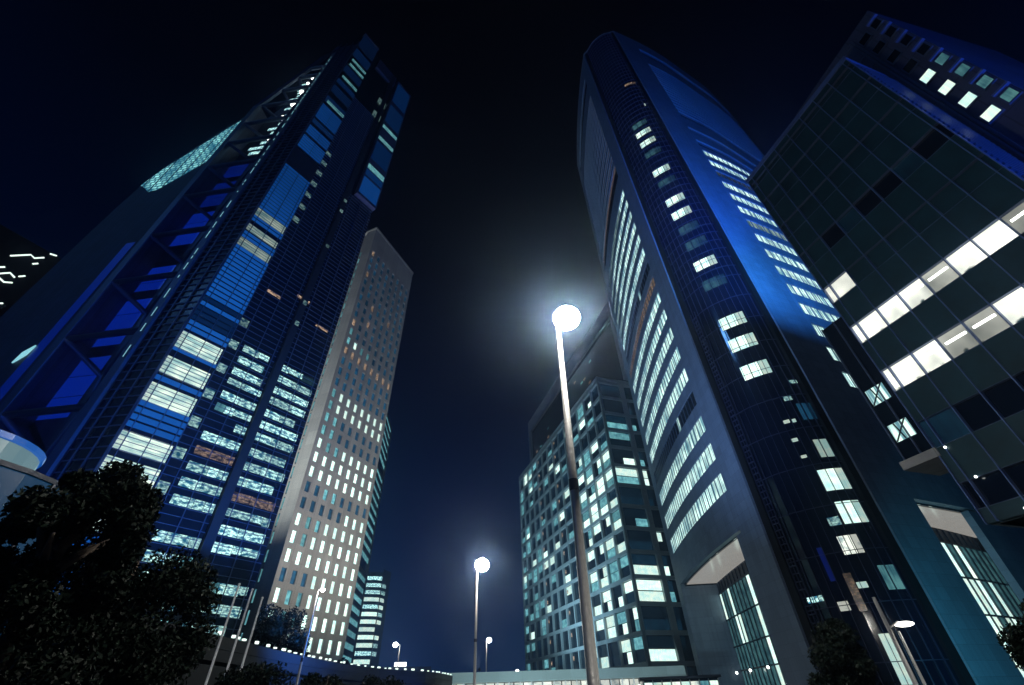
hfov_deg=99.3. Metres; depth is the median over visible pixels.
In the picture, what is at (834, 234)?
window
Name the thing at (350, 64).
shaft window
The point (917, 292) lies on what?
window
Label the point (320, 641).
window
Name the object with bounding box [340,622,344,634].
window
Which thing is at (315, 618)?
window
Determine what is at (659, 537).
side window
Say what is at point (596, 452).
window
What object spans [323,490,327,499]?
window
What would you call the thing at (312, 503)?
window
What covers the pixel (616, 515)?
window
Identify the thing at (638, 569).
side window
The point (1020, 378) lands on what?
window
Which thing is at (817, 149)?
window
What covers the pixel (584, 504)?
window
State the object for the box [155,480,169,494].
landing window
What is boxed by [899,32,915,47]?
window
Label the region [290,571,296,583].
window
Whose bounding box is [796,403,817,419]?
nose window
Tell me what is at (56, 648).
broadleaf tree
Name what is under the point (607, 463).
window
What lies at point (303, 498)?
window
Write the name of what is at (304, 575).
window
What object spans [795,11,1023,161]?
setback block
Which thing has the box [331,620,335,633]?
window
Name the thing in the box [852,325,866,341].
window
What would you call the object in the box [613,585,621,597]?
window
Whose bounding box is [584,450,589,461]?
window
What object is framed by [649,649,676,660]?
side window
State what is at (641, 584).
side window
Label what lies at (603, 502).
window
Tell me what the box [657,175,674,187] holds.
nose window
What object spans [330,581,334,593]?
window
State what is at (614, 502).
window
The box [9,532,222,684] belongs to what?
broadleaf tree
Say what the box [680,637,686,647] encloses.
side window
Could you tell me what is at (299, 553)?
window
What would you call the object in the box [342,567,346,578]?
window
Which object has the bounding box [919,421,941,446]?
window
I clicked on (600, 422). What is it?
window
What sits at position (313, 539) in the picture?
window
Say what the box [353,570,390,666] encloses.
office tower
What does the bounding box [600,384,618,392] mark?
side window
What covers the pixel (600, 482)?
window
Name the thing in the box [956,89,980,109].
window
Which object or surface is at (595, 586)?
window
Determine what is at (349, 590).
window
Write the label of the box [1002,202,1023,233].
window
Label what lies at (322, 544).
window
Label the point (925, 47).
window
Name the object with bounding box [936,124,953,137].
window
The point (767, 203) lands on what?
window
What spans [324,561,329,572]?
window
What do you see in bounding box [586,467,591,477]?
window
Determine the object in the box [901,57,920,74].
window
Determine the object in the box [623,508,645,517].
side window
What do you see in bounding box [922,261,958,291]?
window
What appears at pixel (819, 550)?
nose window
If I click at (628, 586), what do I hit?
window
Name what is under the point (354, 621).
office building
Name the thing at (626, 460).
side window
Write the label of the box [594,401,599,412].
window
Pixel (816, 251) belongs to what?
window
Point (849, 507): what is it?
nose window
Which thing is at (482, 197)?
sky
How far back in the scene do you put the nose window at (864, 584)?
48.19 m
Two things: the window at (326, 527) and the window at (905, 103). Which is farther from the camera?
the window at (326, 527)
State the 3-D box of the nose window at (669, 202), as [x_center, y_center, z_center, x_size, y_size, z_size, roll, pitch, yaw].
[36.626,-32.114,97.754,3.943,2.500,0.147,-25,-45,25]
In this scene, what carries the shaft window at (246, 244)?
in the glass tower at (171, 327)
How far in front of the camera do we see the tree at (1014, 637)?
11.79 m
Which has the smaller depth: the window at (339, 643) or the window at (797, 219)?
the window at (797, 219)
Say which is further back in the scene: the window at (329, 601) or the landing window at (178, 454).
the window at (329, 601)
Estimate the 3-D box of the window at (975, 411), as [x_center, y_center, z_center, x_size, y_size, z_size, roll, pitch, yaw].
[27.091,4.075,25.282,0.495,1.740,1.437,-2,-40,0]
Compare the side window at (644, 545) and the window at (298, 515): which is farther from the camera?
the side window at (644, 545)
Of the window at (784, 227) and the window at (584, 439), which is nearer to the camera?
the window at (784, 227)
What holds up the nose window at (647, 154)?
in the curved tower at (795, 501)
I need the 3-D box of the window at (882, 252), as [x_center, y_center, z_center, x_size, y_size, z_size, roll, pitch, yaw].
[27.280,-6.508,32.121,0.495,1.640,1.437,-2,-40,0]
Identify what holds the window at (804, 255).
in the panelled building at (894, 208)
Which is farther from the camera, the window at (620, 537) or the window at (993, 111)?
the window at (620, 537)
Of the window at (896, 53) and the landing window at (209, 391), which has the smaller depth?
the window at (896, 53)
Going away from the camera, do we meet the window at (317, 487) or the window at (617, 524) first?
the window at (317, 487)
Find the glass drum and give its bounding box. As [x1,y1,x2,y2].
[0,429,68,634]
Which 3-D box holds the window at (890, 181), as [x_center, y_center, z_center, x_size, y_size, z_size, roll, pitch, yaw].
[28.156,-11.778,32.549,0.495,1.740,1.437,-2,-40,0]
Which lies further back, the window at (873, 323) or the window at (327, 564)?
the window at (327, 564)
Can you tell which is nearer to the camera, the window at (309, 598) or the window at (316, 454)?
the window at (309, 598)
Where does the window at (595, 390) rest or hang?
in the gridded tower at (638, 616)
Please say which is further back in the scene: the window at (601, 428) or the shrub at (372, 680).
the window at (601, 428)
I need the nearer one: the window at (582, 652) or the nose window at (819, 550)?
the nose window at (819, 550)
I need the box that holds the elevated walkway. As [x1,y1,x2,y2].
[17,594,452,684]
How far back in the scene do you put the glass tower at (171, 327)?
76.32 m
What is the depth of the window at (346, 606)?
118.23 m
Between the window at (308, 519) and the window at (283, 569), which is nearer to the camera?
the window at (283, 569)
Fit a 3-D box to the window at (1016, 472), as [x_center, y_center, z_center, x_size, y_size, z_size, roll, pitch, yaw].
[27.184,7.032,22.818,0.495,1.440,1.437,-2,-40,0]
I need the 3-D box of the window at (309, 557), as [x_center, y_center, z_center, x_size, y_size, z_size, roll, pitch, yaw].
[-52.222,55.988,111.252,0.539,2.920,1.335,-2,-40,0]
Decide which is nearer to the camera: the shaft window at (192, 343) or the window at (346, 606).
the shaft window at (192, 343)
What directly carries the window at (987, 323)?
in the panelled building at (894, 208)
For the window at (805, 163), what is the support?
in the panelled building at (894, 208)
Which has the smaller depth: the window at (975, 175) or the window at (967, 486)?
the window at (967, 486)
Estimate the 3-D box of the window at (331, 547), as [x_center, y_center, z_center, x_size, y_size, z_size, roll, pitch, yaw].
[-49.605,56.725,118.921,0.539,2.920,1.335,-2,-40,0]
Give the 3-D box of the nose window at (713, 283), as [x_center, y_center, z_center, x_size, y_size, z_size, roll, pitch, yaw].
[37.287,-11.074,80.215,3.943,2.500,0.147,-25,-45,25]
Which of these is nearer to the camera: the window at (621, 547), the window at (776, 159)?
the window at (776, 159)
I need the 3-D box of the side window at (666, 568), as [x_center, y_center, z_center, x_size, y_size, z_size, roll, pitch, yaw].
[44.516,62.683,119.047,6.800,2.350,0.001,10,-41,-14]
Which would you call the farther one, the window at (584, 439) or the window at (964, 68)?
the window at (584, 439)
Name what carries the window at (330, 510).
in the office tower at (316, 541)
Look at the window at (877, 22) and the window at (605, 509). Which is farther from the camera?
the window at (605, 509)
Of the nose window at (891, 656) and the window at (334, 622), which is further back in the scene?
the window at (334, 622)
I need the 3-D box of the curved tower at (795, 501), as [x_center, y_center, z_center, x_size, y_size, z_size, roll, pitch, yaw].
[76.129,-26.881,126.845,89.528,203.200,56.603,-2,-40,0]
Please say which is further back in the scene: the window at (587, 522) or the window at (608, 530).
the window at (587, 522)
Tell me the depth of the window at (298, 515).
111.93 m
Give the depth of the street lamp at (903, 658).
17.91 m
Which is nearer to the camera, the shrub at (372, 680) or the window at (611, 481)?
the shrub at (372, 680)
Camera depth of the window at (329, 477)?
125.12 m
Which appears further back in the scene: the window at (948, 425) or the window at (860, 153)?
the window at (860, 153)
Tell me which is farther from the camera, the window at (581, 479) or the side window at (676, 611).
the window at (581, 479)
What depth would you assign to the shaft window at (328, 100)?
123.59 m
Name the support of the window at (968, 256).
in the panelled building at (894, 208)
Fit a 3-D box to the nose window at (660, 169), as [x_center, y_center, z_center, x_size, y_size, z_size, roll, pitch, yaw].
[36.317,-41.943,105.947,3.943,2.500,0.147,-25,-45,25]
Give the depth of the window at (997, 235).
25.97 m
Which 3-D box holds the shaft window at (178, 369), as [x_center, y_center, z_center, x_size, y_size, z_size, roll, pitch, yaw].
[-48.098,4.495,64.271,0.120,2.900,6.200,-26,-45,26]
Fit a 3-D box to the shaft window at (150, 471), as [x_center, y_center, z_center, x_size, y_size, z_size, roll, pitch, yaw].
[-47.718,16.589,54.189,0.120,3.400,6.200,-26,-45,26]
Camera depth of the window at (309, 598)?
108.35 m
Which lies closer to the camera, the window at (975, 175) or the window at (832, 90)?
the window at (975, 175)
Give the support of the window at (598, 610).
in the gridded tower at (638, 616)
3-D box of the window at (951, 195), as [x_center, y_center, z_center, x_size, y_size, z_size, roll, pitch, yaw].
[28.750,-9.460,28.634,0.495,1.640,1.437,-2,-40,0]
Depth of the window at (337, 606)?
115.72 m
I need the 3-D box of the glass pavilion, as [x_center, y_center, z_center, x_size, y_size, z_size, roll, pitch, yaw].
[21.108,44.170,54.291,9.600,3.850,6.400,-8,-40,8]
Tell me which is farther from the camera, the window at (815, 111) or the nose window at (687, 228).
the nose window at (687, 228)
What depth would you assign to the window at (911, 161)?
31.43 m
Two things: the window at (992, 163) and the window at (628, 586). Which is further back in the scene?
the window at (628, 586)
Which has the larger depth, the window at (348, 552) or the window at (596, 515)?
the window at (596, 515)
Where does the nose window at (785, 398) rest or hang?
in the curved tower at (795, 501)
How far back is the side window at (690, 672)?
104.60 m
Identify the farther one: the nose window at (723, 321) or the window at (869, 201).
the nose window at (723, 321)
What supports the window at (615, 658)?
in the gridded tower at (638, 616)
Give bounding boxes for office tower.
[238,227,413,661]
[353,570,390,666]
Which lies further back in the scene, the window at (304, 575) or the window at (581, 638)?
the window at (581, 638)
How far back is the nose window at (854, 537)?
50.57 m
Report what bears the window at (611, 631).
in the gridded tower at (638, 616)
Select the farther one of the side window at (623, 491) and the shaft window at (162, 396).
the side window at (623, 491)
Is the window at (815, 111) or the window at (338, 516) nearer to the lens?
the window at (815, 111)
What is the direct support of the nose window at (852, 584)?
in the curved tower at (795, 501)
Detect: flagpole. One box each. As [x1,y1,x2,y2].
[204,583,240,684]
[222,588,253,680]
[240,597,263,669]
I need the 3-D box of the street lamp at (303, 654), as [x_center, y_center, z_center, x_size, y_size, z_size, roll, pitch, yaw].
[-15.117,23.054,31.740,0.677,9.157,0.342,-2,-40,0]
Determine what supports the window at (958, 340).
in the panelled building at (894, 208)
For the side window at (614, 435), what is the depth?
142.41 m
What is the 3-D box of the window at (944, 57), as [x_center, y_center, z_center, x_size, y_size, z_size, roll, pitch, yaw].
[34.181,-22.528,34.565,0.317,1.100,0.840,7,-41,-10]
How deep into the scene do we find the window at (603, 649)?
122.49 m
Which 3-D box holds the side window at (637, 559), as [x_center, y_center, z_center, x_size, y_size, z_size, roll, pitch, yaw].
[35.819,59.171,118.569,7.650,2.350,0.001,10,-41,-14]
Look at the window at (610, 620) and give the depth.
121.63 m
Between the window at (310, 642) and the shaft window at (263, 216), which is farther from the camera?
the window at (310, 642)
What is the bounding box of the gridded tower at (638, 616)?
[519,301,697,675]
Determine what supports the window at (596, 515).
in the gridded tower at (638, 616)
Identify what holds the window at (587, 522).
in the gridded tower at (638, 616)
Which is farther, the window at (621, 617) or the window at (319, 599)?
the window at (621, 617)
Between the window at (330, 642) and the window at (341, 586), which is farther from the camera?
the window at (341, 586)
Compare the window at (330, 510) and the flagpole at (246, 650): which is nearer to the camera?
the flagpole at (246, 650)
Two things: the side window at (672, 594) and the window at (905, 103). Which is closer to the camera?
the window at (905, 103)
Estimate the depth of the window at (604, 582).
127.93 m
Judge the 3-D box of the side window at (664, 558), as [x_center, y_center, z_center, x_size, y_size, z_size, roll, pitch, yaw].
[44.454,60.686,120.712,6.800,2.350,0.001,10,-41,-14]
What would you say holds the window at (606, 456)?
in the gridded tower at (638, 616)
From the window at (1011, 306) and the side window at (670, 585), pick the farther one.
the side window at (670, 585)
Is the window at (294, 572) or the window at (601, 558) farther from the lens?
the window at (601, 558)
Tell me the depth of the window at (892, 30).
39.02 m
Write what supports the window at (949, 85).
in the setback block
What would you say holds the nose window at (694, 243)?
in the curved tower at (795, 501)
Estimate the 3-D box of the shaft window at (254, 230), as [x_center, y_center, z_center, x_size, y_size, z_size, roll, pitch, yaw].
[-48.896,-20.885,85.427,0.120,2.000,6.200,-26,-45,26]
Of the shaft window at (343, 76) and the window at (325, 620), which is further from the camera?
the shaft window at (343, 76)
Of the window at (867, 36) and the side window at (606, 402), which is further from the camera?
the side window at (606, 402)
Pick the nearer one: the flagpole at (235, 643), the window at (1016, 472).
the flagpole at (235, 643)
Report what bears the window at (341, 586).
in the office tower at (316, 541)
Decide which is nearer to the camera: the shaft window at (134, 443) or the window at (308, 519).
the shaft window at (134, 443)
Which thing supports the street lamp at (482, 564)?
on the road
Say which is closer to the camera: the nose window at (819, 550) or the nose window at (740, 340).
the nose window at (819, 550)
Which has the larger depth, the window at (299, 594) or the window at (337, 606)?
the window at (337, 606)
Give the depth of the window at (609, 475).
135.99 m
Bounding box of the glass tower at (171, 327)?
[0,33,410,638]
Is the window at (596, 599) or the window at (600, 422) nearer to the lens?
the window at (596, 599)
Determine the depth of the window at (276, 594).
100.93 m
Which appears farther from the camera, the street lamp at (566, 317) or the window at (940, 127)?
the window at (940, 127)
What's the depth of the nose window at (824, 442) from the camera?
57.55 m
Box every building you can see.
[0,224,60,316]
[343,412,391,663]
[370,662,430,671]
[745,56,1023,527]
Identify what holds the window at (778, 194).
in the panelled building at (894, 208)
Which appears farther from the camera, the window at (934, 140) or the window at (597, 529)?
the window at (597, 529)
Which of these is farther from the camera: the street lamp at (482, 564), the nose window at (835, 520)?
the nose window at (835, 520)
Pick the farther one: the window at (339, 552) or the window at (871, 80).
the window at (339, 552)
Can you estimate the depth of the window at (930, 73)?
35.44 m
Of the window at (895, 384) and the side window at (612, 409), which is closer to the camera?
the window at (895, 384)
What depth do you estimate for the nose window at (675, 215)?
94.45 m
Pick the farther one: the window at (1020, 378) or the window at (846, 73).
the window at (846, 73)
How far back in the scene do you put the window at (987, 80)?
31.49 m
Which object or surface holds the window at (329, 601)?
in the office tower at (316, 541)
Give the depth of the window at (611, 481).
134.40 m
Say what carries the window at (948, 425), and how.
in the panelled building at (894, 208)
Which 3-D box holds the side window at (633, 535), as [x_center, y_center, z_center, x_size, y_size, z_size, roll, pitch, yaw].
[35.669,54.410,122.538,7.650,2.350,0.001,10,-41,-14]
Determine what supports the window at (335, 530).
in the office tower at (316, 541)
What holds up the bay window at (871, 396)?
in the panelled building at (894, 208)
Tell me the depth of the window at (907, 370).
29.13 m
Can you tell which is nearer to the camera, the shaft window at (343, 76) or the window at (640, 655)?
the window at (640, 655)
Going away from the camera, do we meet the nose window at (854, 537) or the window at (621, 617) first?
the nose window at (854, 537)
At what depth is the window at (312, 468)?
120.14 m
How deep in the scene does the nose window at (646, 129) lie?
118.77 m
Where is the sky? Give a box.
[0,0,1023,672]
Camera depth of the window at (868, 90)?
35.67 m
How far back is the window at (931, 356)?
27.96 m
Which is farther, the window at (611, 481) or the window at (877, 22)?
the window at (611, 481)
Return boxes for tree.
[0,459,164,678]
[0,621,117,684]
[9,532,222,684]
[247,603,310,657]
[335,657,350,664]
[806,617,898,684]
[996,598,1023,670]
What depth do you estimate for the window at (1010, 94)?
30.00 m
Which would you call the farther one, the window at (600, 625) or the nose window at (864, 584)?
the window at (600, 625)
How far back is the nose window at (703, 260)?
83.70 m
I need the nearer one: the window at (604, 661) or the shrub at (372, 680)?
the shrub at (372, 680)
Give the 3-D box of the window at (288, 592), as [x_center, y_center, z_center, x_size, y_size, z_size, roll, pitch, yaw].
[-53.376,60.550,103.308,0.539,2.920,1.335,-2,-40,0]
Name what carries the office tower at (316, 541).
on the ground
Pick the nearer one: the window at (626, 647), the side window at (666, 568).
the window at (626, 647)
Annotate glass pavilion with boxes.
[638,674,720,684]
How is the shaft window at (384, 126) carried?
in the glass tower at (171, 327)
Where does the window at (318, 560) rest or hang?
in the office tower at (316, 541)
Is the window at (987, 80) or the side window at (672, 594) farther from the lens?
the side window at (672, 594)
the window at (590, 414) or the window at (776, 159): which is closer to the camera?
the window at (776, 159)
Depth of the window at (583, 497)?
150.16 m
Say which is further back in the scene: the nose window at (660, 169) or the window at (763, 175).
the nose window at (660, 169)
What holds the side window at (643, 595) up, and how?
in the gridded tower at (638, 616)
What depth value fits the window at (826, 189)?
37.64 m
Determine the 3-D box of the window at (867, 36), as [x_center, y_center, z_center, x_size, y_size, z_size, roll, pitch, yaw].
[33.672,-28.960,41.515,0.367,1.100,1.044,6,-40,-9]
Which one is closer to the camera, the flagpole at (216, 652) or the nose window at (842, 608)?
the flagpole at (216, 652)
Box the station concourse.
[433,665,685,684]
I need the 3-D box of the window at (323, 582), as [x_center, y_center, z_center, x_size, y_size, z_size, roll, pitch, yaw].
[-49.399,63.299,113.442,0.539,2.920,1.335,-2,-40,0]
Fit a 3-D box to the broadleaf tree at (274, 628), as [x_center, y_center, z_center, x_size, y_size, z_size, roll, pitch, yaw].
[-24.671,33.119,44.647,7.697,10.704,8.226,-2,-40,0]
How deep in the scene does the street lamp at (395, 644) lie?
73.85 m
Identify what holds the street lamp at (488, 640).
on the ground
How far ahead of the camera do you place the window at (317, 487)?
119.89 m
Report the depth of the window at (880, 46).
39.93 m
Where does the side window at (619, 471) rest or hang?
in the gridded tower at (638, 616)
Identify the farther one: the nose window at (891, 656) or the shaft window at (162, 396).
the shaft window at (162, 396)
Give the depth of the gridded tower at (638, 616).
145.49 m
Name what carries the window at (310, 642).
in the office tower at (316, 541)
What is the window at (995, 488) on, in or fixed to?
in the panelled building at (894, 208)
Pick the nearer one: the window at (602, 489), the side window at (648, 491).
the side window at (648, 491)
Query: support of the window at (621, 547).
in the gridded tower at (638, 616)
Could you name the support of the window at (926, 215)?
in the panelled building at (894, 208)
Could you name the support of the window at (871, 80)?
in the panelled building at (894, 208)
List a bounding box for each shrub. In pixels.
[214,660,294,684]
[291,672,345,684]
[360,674,405,684]
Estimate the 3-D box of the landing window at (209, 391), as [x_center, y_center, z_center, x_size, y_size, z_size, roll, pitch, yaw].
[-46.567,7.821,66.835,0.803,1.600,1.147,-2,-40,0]
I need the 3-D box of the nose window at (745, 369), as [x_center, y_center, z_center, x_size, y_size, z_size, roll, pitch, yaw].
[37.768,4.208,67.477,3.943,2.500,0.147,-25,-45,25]
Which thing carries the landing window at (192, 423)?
in the glass tower at (171, 327)
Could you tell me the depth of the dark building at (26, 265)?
116.08 m
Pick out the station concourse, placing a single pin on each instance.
(621, 676)
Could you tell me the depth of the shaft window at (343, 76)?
135.62 m
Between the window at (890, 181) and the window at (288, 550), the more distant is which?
the window at (288, 550)
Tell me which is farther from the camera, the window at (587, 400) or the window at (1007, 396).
the window at (587, 400)
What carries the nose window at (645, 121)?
in the curved tower at (795, 501)
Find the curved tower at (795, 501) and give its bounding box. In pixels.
[577,31,1023,684]
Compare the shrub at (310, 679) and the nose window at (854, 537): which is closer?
the shrub at (310, 679)
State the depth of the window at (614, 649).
117.61 m
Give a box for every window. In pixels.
[98,455,161,488]
[112,429,174,463]
[141,381,197,417]
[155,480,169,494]
[159,355,210,389]
[171,446,186,459]
[175,330,223,365]
[188,415,201,427]
[202,387,214,399]
[216,362,227,372]
[228,339,238,349]
[237,236,271,263]
[239,317,249,327]
[246,223,278,248]
[255,208,285,234]
[267,289,280,298]
[272,588,279,601]
[278,567,285,580]
[284,549,290,561]
[284,590,290,604]
[290,530,295,542]
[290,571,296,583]
[295,513,300,524]
[295,552,300,564]
[296,593,301,606]
[300,496,305,507]
[300,534,305,545]
[300,573,306,586]
[304,481,309,491]
[305,517,310,528]
[305,555,310,567]
[306,595,311,608]
[306,638,312,651]
[309,466,313,476]
[309,501,314,511]
[310,538,315,549]
[310,576,315,588]
[311,617,316,630]
[313,451,317,461]
[314,485,318,495]
[314,521,319,531]
[315,558,320,570]
[316,598,321,610]
[317,639,322,652]
[318,471,322,480]
[319,505,323,515]
[319,541,324,552]
[320,579,325,590]
[321,619,326,632]
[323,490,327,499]
[323,524,328,535]
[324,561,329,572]
[326,475,330,484]
[326,600,330,612]
[327,100,343,117]
[327,509,331,519]
[327,640,331,653]
[328,544,333,555]
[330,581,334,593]
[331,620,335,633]
[332,528,336,538]
[333,564,337,575]
[335,602,339,614]
[336,512,340,522]
[336,642,340,654]
[337,547,341,558]
[338,584,342,595]
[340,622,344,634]
[342,75,356,91]
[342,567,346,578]
[343,604,347,615]
[345,550,349,561]
[347,586,351,597]
[349,63,363,78]
[352,59,365,73]
[368,163,383,180]
[379,135,392,151]
[383,124,396,139]
[578,475,583,485]
[579,482,584,490]
[579,636,583,645]
[580,492,586,502]
[581,500,587,508]
[581,651,584,660]
[582,434,586,445]
[583,511,588,520]
[584,395,589,406]
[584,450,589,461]
[584,519,589,527]
[585,457,590,466]
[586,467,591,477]
[587,410,592,421]
[587,474,592,483]
[588,550,594,560]
[589,425,594,436]
[589,493,595,502]
[589,559,595,568]
[590,432,595,441]
[590,572,597,583]
[591,442,597,453]
[591,503,597,514]
[592,386,597,396]
[592,449,598,458]
[592,512,598,521]
[592,581,598,591]
[593,595,600,606]
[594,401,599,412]
[594,523,600,534]
[594,605,601,615]
[595,532,601,542]
[596,619,603,630]
[597,417,602,427]
[597,477,603,488]
[598,423,603,432]
[598,485,604,494]
[598,554,604,563]
[598,630,605,640]
[599,645,607,656]
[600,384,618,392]
[600,434,605,444]
[600,496,606,507]
[601,391,619,397]
[601,440,606,449]
[601,505,607,514]
[601,576,608,587]
[601,657,608,667]
[603,399,622,407]
[603,451,609,461]
[603,590,610,601]
[604,406,623,412]
[604,458,610,468]
[604,525,611,536]
[606,415,625,423]
[606,469,612,480]
[606,538,613,550]
[606,615,614,627]
[607,422,626,429]
[607,477,613,487]
[607,548,615,558]
[608,627,616,638]
[609,432,629,440]
[609,489,616,500]
[609,561,617,572]
[610,439,630,446]
[610,497,617,508]
[610,642,618,654]
[611,571,619,582]
[611,654,620,666]
[612,449,632,457]
[612,509,619,521]
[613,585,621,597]
[614,518,621,529]
[615,468,637,476]
[616,532,623,544]
[617,476,638,483]
[617,611,626,624]
[618,541,625,552]
[619,487,641,496]
[620,555,628,567]
[621,496,643,504]
[621,639,630,652]
[622,566,630,577]
[623,458,634,464]
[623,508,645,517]
[624,580,632,593]
[626,592,634,603]
[627,531,650,540]
[629,540,652,549]
[631,554,656,564]
[632,119,646,129]
[633,565,658,574]
[633,636,643,649]
[635,518,647,526]
[635,649,645,662]
[636,127,650,138]
[636,580,661,590]
[638,591,664,601]
[640,136,655,147]
[641,607,667,617]
[643,619,670,629]
[644,146,660,158]
[646,636,674,647]
[647,490,651,497]
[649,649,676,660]
[652,164,669,176]
[656,533,662,541]
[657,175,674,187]
[662,556,667,565]
[664,566,669,575]
[665,192,684,206]
[667,581,673,590]
[670,592,676,601]
[671,205,690,220]
[673,608,679,618]
[676,620,682,629]
[678,220,698,235]
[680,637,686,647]
[684,235,707,250]
[687,667,692,674]
[693,254,717,271]
[702,274,727,291]
[718,311,746,330]
[728,332,757,352]
[740,359,771,380]
[757,170,767,183]
[765,200,772,210]
[768,155,779,169]
[769,186,784,206]
[779,140,791,155]
[781,171,798,191]
[782,225,791,236]
[783,396,792,400]
[787,211,804,232]
[792,124,805,139]
[793,156,812,176]
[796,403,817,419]
[800,196,819,217]
[802,253,812,266]
[805,106,819,123]
[807,139,826,160]
[807,239,827,261]
[807,595,823,603]
[813,439,834,456]
[814,179,835,202]
[816,547,835,581]
[817,468,851,490]
[819,88,834,106]
[821,121,842,144]
[822,223,844,247]
[826,287,837,301]
[827,516,841,525]
[829,162,852,186]
[831,273,855,297]
[834,69,850,87]
[834,500,868,523]
[836,102,859,126]
[837,207,862,232]
[837,534,864,554]
[837,601,850,610]
[843,573,867,610]
[845,144,869,169]
[848,257,874,282]
[852,83,877,107]
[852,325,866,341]
[855,190,881,215]
[856,581,868,587]
[858,31,873,46]
[859,310,886,337]
[862,125,889,150]
[865,382,890,405]
[866,240,894,267]
[869,17,884,30]
[869,78,881,87]
[871,39,887,55]
[873,171,902,198]
[877,564,905,589]
[878,295,909,323]
[878,633,912,684]
[880,104,909,131]
[883,24,899,38]
[883,369,900,390]
[885,47,903,64]
[886,223,916,250]
[887,417,916,442]
[891,355,924,385]
[893,150,924,179]
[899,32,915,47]
[899,279,932,308]
[900,99,914,110]
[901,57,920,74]
[907,203,940,232]
[913,129,948,159]
[913,340,950,372]
[915,41,933,56]
[918,67,938,85]
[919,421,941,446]
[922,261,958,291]
[928,408,969,442]
[929,183,966,213]
[933,51,952,67]
[936,78,959,97]
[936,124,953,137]
[937,324,978,357]
[946,241,987,273]
[953,61,973,78]
[954,160,994,192]
[954,394,1000,430]
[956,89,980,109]
[962,482,985,507]
[964,307,1009,341]
[972,220,1018,254]
[972,471,1018,504]
[974,73,996,90]
[978,103,1005,123]
[980,155,1001,169]
[983,379,1023,416]
[993,287,1023,324]
[997,85,1022,104]
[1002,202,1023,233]
[1004,462,1023,494]
[1015,373,1023,385]
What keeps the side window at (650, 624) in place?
in the gridded tower at (638, 616)
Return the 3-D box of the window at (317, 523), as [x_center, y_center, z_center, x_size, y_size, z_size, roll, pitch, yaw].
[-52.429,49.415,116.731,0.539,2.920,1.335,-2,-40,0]
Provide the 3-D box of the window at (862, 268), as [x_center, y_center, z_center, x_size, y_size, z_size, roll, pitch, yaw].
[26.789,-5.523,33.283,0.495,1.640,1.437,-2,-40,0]
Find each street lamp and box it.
[295,588,324,684]
[393,642,400,667]
[473,557,487,684]
[486,637,490,671]
[554,306,599,684]
[872,597,926,684]
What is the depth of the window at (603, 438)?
143.86 m
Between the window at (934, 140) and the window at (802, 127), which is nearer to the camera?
the window at (934, 140)
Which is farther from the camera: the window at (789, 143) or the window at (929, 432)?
the window at (789, 143)
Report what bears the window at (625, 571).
in the gridded tower at (638, 616)
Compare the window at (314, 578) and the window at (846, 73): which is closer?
the window at (846, 73)
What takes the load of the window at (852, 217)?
in the panelled building at (894, 208)
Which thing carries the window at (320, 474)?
in the office tower at (316, 541)
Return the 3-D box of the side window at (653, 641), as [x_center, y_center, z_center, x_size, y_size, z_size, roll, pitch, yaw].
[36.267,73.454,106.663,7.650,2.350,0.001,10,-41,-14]
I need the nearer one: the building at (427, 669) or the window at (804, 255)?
the window at (804, 255)
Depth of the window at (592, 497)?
143.84 m
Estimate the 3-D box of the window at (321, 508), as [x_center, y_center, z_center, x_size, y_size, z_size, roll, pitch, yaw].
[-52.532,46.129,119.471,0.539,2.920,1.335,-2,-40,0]
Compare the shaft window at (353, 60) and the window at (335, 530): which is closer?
the window at (335, 530)

